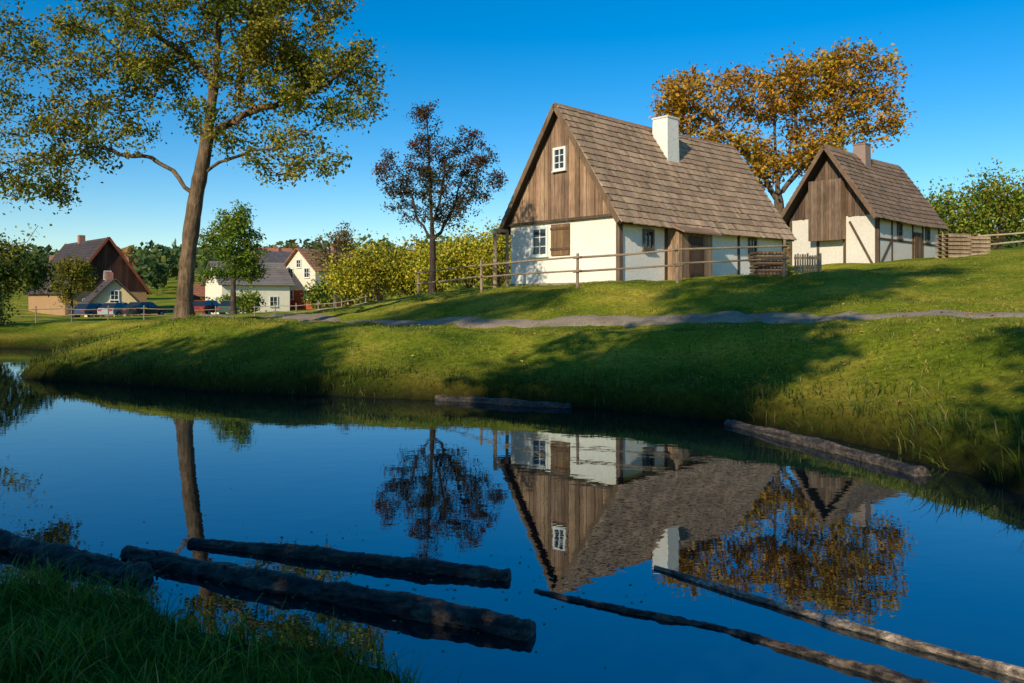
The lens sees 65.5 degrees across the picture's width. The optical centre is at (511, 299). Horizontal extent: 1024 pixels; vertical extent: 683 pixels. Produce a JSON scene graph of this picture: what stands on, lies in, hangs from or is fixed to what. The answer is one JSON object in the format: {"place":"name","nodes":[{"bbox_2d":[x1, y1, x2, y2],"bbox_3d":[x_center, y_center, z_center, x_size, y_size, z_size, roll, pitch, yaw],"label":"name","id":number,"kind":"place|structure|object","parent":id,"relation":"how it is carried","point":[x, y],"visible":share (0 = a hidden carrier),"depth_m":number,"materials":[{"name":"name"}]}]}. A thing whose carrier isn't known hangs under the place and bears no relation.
{"place":"outdoors","nodes":[
{"label":"outdoors","id":0,"kind":"place"},
{"bbox_2d":[0,348,1023,682],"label":"pond water","id":1,"kind":"structure","parent":0,"point":[112,470],"depth_m":6.77,"materials":[{"name":"blue liquid"}]},
{"bbox_2d":[0,528,153,583],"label":"floating log","id":2,"kind":"object","parent":1,"relation":"on","point":[12,543],"visible":0.77,"depth_m":5.64,"materials":[{"name":"brown wood"}]},
{"bbox_2d":[119,545,535,640],"bbox_3d":[-1.380,1.868,5.178,3.294,0.199,0.218,0,0,25],"label":"floating log","id":3,"kind":"object","parent":1,"relation":"on","point":[421,608],"visible":0.86,"depth_m":4.96,"materials":[{"name":"brown wood"}]},
{"bbox_2d":[187,537,510,581],"bbox_3d":[-1.263,1.882,5.800,2.620,0.153,0.148,0,0,17],"label":"floating log","id":4,"kind":"object","parent":1,"relation":"on","point":[432,566],"visible":0.81,"depth_m":5.71,"materials":[{"name":"brown wood"}]},
{"bbox_2d":[434,395,571,408],"bbox_3d":[-0.221,1.867,14.527,2.757,0.193,0.213,0,0,26],"label":"shore log","id":5,"kind":"object","parent":1,"relation":"in","point":[501,401],"visible":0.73,"depth_m":14.41,"materials":[{"name":"brown wood"}]},
{"bbox_2d":[724,419,930,476],"bbox_3d":[3.881,1.885,10.379,0.242,0.227,3.755,0,0,-18],"label":"shore log","id":6,"kind":"object","parent":1,"relation":"in","point":[818,443],"visible":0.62,"depth_m":9.92,"materials":[{"name":"wood"}]},
{"bbox_2d":[653,565,1023,679],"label":"floating pole","id":7,"kind":"object","parent":1,"relation":"on","point":[1015,671],"visible":1,"depth_m":4.49,"materials":[{"name":"wood"}]},
{"bbox_2d":[0,247,1023,682],"bbox_3d":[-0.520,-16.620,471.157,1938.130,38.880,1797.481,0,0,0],"label":"ground","id":8,"kind":"structure","parent":0,"point":[32,333],"depth_m":15.97,"materials":[{"name":"green plant"}]},
{"bbox_2d":[0,284,22,324],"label":"willow shrub","id":9,"kind":"object","parent":8,"relation":"on","point":[3,320],"visible":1,"depth_m":34.28,"materials":[{"name":"green plant"}]},
{"bbox_2d":[0,234,59,316],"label":"ash tree","id":10,"kind":"object","parent":8,"relation":"on","point":[31,269],"visible":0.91,"depth_m":43.80,"materials":[{"name":"green plant"}]},
{"bbox_2d":[0,0,103,273],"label":"birch tree","id":11,"kind":"object","parent":8,"relation":"on","point":[25,61],"visible":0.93,"depth_m":22.63,"materials":[{"name":"green plant"}]},
{"bbox_2d":[45,252,101,316],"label":"maple tree","id":12,"kind":"object","parent":8,"relation":"on","point":[70,272],"visible":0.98,"depth_m":69.72,"materials":[{"name":"green plant"}]},
{"bbox_2d":[23,235,151,315],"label":"farm barn","id":13,"kind":"structure","parent":8,"relation":"on","point":[103,255],"depth_m":94.90,"materials":[{"name":"paint"}]},
{"bbox_2d":[0,305,218,322],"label":"field fence","id":14,"kind":"object","parent":8,"relation":"on","point":[72,315],"visible":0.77,"depth_m":41.93,"materials":[{"name":"brown wood"}]},
{"bbox_2d":[84,280,136,316],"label":"walls","id":15,"kind":"structure","parent":8,"relation":"on","point":[103,297],"depth_m":83.69,"materials":[{"name":"paint"}]},
{"bbox_2d":[81,272,139,302],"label":"roof","id":16,"kind":"structure","parent":15,"relation":"on","point":[109,279],"depth_m":84.55,"materials":[{"name":"tile"}]},
{"bbox_2d":[110,290,119,300],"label":"window","id":17,"kind":"structure","parent":15,"relation":"attached to","point":[114,295],"depth_m":83.64,"materials":[{"name":"paint"}]},
{"bbox_2d":[193,284,204,300],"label":"farm shed","id":18,"kind":"structure","parent":8,"relation":"on","point":[198,289],"depth_m":108.54,"materials":[{"name":"brick"}]},
{"bbox_2d":[0,0,402,318],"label":"alder tree","id":19,"kind":"object","parent":8,"relation":"on","point":[264,28],"visible":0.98,"depth_m":23.05,"materials":[{"name":"green plant"}]},
{"bbox_2d":[0,544,461,682],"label":"bank grass","id":20,"kind":"structure","parent":8,"relation":"on","point":[69,648],"depth_m":3.50,"materials":[{"name":"green plant"}]},
{"bbox_2d":[196,199,275,313],"bbox_3d":[-21.000,-3.279,59.922,5.702,8.698,5.573,0,0,0],"label":"maple tree","id":21,"kind":"object","parent":8,"relation":"on","point":[232,232],"visible":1,"depth_m":59.37,"materials":[{"name":"green plant"}]},
{"bbox_2d":[205,267,289,313],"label":"walls","id":22,"kind":"structure","parent":8,"relation":"on","point":[215,289],"depth_m":95.10,"materials":[{"name":"paint"}]},
{"bbox_2d":[200,256,294,285],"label":"roof","id":23,"kind":"structure","parent":22,"relation":"on","point":[279,275],"depth_m":96.24,"materials":[{"name":"tile"}]},
{"bbox_2d":[269,296,277,306],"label":"window","id":24,"kind":"structure","parent":22,"relation":"attached to","point":[273,300],"depth_m":95.36,"materials":[{"name":"paint"}]},
{"bbox_2d":[201,279,373,313],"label":"field hedge","id":25,"kind":"object","parent":8,"relation":"on","point":[249,300],"visible":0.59,"depth_m":73.79,"materials":[{"name":"green plant"}]},
{"bbox_2d":[252,294,366,316],"bbox_3d":[-11.735,0.540,45.723,9.049,1.687,0.109,0,0,31],"label":"field fence","id":26,"kind":"object","parent":8,"relation":"on","point":[275,305],"visible":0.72,"depth_m":45.76,"materials":[{"name":"brown wood"}]},
{"bbox_2d":[286,251,350,289],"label":"walls","id":27,"kind":"structure","parent":8,"relation":"on","point":[300,281],"depth_m":99.46,"materials":[{"name":"paint"}]},
{"bbox_2d":[288,268,293,278],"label":"window","id":28,"kind":"structure","parent":27,"relation":"attached to","point":[291,271],"depth_m":100.47,"materials":[{"name":"paint"}]},
{"bbox_2d":[290,290,293,299],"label":"window","id":29,"kind":"structure","parent":27,"relation":"attached to","point":[291,294],"depth_m":100.38,"materials":[{"name":"paint"}]},
{"bbox_2d":[296,259,300,267],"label":"window","id":30,"kind":"structure","parent":27,"relation":"attached to","point":[298,263],"depth_m":99.62,"materials":[{"name":"paint"}]},
{"bbox_2d":[304,268,309,277],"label":"window","id":31,"kind":"structure","parent":27,"relation":"attached to","point":[306,272],"depth_m":98.78,"materials":[{"name":"paint"}]},
{"bbox_2d":[284,245,354,271],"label":"roof","id":32,"kind":"structure","parent":27,"relation":"on","point":[303,251],"depth_m":99.81,"materials":[{"name":"tile"}]},
{"bbox_2d":[290,290,367,309],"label":"cladding","id":33,"kind":"structure","parent":27,"relation":"attached to","point":[298,295],"depth_m":99.74,"materials":[{"name":"paint"}]},
{"bbox_2d":[305,221,363,307],"bbox_3d":[-12.277,-2.501,56.008,4.520,6.203,3.645,0,0,0],"label":"cherry tree","id":34,"kind":"object","parent":8,"relation":"on","point":[339,242],"visible":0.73,"depth_m":55.63,"materials":[{"name":"green plant"}]},
{"bbox_2d":[309,216,510,306],"bbox_3d":[-5.320,-2.663,55.468,18.115,6.508,6.970,0,0,0],"label":"hazel hedge","id":35,"kind":"object","parent":8,"relation":"on","point":[371,270],"visible":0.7,"depth_m":54.64,"materials":[{"name":"green plant"}]},
{"bbox_2d":[371,99,508,293],"bbox_3d":[-3.670,-5.160,40.007,6.558,9.758,4.591,0,0,28],"label":"rowan tree","id":36,"kind":"object","parent":8,"relation":"on","point":[456,206],"visible":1,"depth_m":39.82,"materials":[{"name":"brown plant"}]},
{"bbox_2d":[493,228,508,287],"bbox_3d":[-0.405,-1.499,31.706,0.187,2.816,2.432,0,0,12],"label":"wooden gate frame","id":37,"kind":"object","parent":8,"relation":"on","point":[495,231],"visible":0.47,"depth_m":31.19,"materials":[{"name":"brown wood"}]},
{"bbox_2d":[1,224,1023,289],"bbox_3d":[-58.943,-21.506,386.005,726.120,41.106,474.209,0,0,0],"label":"distant trees","id":38,"kind":"object","parent":8,"relation":"on","point":[162,263],"visible":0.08,"depth_m":196.90,"materials":[{"name":"green plant"}]},
{"bbox_2d":[20,314,1023,482],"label":"bank grass","id":39,"kind":"structure","parent":8,"relation":"on","point":[57,353],"depth_m":14.18,"materials":[{"name":"green plant"}]},
{"bbox_2d":[72,262,1023,424],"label":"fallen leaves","id":40,"kind":"object","parent":8,"relation":"on","point":[655,328],"visible":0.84,"depth_m":18.86,"materials":[{"name":"orange plant"}]},
{"bbox_2d":[415,239,789,296],"bbox_3d":[1.533,-0.866,27.725,15.025,2.128,3.318,0,0,32],"label":"pole fence","id":41,"kind":"object","parent":8,"relation":"on","point":[676,263],"visible":0.9,"depth_m":25.30,"materials":[{"name":"brown wood"}]},
{"bbox_2d":[497,102,796,285],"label":"timber cottage","id":42,"kind":"structure","parent":8,"relation":"on","point":[589,183],"depth_m":31.63,"materials":[{"name":"paint"}]},
{"bbox_2d":[530,226,548,257],"bbox_3d":[1.094,-2.310,31.921,0.120,1.220,0.970,0,0,-43],"label":"window","id":43,"kind":"structure","parent":42,"relation":"in","point":[539,235],"depth_m":31.93,"materials":[{"name":"paint"}]},
{"bbox_2d":[551,146,566,172],"bbox_3d":[1.830,-5.480,31.022,0.120,0.960,0.740,0,0,-43],"label":"gable window","id":44,"kind":"structure","parent":42,"relation":"in","point":[559,153],"depth_m":31.02,"materials":[{"name":"paint"}]},
{"bbox_2d":[642,229,654,251],"bbox_3d":[5.184,-2.250,30.116,0.720,0.850,0.120,0,0,-43],"label":"side window","id":45,"kind":"structure","parent":42,"relation":"in","point":[648,235],"depth_m":30.11,"materials":[{"name":"paint"}]},
{"bbox_2d":[748,238,756,258],"bbox_3d":[10.669,-2.230,35.231,0.720,1.000,0.120,0,0,-43],"label":"side window","id":46,"kind":"structure","parent":42,"relation":"in","point":[751,241],"depth_m":35.22,"materials":[{"name":"glass"}]},
{"bbox_2d":[749,251,787,275],"bbox_3d":[8.552,-1.207,26.600,1.003,0.807,1.003,0,0,0],"label":"firewood stack","id":47,"kind":"object","parent":8,"relation":"on","point":[767,267],"visible":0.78,"depth_m":26.14,"materials":[{"name":"brown wood"}]},
{"bbox_2d":[645,31,917,213],"bbox_3d":[16.848,-9.121,50.047,16.766,13.991,7.386,0,0,0],"label":"autumn linden tree","id":48,"kind":"object","parent":8,"relation":"on","point":[832,84],"visible":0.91,"depth_m":49.34,"materials":[{"name":"orange plant"}]},
{"bbox_2d":[794,253,820,272],"bbox_3d":[9.498,-1.179,25.612,0.900,0.650,0.065,0,0,-10],"label":"picket hurdle","id":49,"kind":"object","parent":8,"relation":"on","point":[808,267],"visible":0.81,"depth_m":25.58,"materials":[{"name":"grey wood"}]},
{"bbox_2d":[816,252,821,270],"bbox_3d":[10.243,-1.275,26.613,0.065,0.623,0.815,0,0,30],"label":"picket hurdle","id":50,"kind":"object","parent":8,"relation":"on","point":[818,254],"visible":0.47,"depth_m":26.61,"materials":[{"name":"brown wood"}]},
{"bbox_2d":[780,142,948,265],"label":"timber cottage","id":51,"kind":"structure","parent":8,"relation":"on","point":[858,205],"depth_m":43.86,"materials":[{"name":"paint"}]},
{"bbox_2d":[897,223,903,239],"bbox_3d":[21.389,-3.780,43.866,0.720,0.900,0.120,0,0,-43],"label":"side window","id":52,"kind":"structure","parent":51,"relation":"in","point":[899,225],"depth_m":43.88,"materials":[{"name":"paint"}]},
{"bbox_2d":[914,232,921,257],"bbox_3d":[23.229,-2.800,45.551,0.990,2.100,0.065,0,0,-43],"label":"side door","id":53,"kind":"structure","parent":51,"relation":"in","point":[917,236],"depth_m":45.42,"materials":[{"name":"brown wood"}]},
{"bbox_2d":[925,227,930,243],"bbox_3d":[24.387,-3.780,46.662,0.720,0.900,0.120,0,0,-43],"label":"side window","id":54,"kind":"structure","parent":51,"relation":"in","point":[927,230],"depth_m":46.68,"materials":[{"name":"paint"}]},
{"bbox_2d":[935,233,970,257],"bbox_3d":[21.600,-2.631,39.000,1.200,1.148,1.000,0,0,-12],"label":"pallet stack","id":55,"kind":"object","parent":8,"relation":"on","point":[953,245],"visible":0.98,"depth_m":38.62,"materials":[{"name":"brown wood"}]},
{"bbox_2d":[916,158,1023,248],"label":"garden shrub","id":56,"kind":"object","parent":8,"relation":"on","point":[1004,207],"visible":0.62,"depth_m":59.22,"materials":[{"name":"green plant"}]},
{"bbox_2d":[964,236,990,254],"bbox_3d":[22.900,-2.661,39.600,1.200,0.948,1.000,0,0,-5],"label":"pallet stack","id":57,"kind":"object","parent":8,"relation":"on","point":[978,245],"visible":0.59,"depth_m":39.13,"materials":[{"name":"brown wood"}]},
{"bbox_2d":[978,232,1023,244],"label":"yard fence","id":58,"kind":"object","parent":8,"relation":"on","point":[1004,234],"visible":0.68,"depth_m":39.35,"materials":[{"name":"brown wood"}]},
{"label":"walls","id":59,"kind":"object","parent":8,"relation":"on","visible":0},
{"bbox_2d":[49,255,128,261],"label":"roof","id":60,"kind":"structure","parent":59,"relation":"on","point":[52,256],"depth_m":133.13,"materials":[{"name":"tile"}]},
{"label":"walls","id":61,"kind":"object","parent":8,"relation":"on","visible":0},
{"bbox_2d":[251,247,291,262],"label":"roof","id":62,"kind":"structure","parent":61,"relation":"on","point":[279,256],"depth_m":164.74,"materials":[{"name":"tile"}]},
{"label":"walls","id":63,"kind":"object","parent":8,"relation":"on","visible":0},
{"bbox_2d":[249,245,292,251],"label":"roof","id":64,"kind":"structure","parent":63,"relation":"on","point":[274,248],"depth_m":196.47,"materials":[{"name":"tile"}]},
{"bbox_2d":[0,0,1023,253],"label":"sky","id":65,"kind":"structure","parent":0,"point":[496,68],"materials":[{"name":"blue"}]},
{"bbox_2d":[199,309,1023,327],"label":"gravel path","id":66,"kind":"structure","parent":0,"point":[628,321],"depth_m":19.73,"materials":[{"name":"grey gravel"}]},
{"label":"village road","id":67,"kind":"structure","parent":0,"visible":0},
{"bbox_2d":[73,303,112,316],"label":"parked car","id":68,"kind":"object","parent":67,"relation":"on","point":[89,305],"visible":0.5,"depth_m":78.58,"materials":[{"name":"paint"}]},
{"bbox_2d":[97,302,137,316],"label":"parked car","id":69,"kind":"object","parent":67,"relation":"on","point":[115,308],"visible":0.59,"depth_m":77.93,"materials":[{"name":"paint"}]},
{"bbox_2d":[122,302,166,315],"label":"parked car","id":70,"kind":"object","parent":67,"relation":"on","point":[130,312],"visible":0.75,"depth_m":77.78,"materials":[{"name":"paint"}]},
{"bbox_2d":[193,300,224,313],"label":"parked car","id":71,"kind":"object","parent":67,"relation":"on","point":[203,306],"visible":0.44,"depth_m":75.50,"materials":[{"name":"paint"}]},
{"bbox_2d":[217,300,249,313],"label":"parked car","id":72,"kind":"object","parent":67,"relation":"on","point":[223,306],"visible":0.38,"depth_m":76.28,"materials":[{"name":"paint"}]}
]}

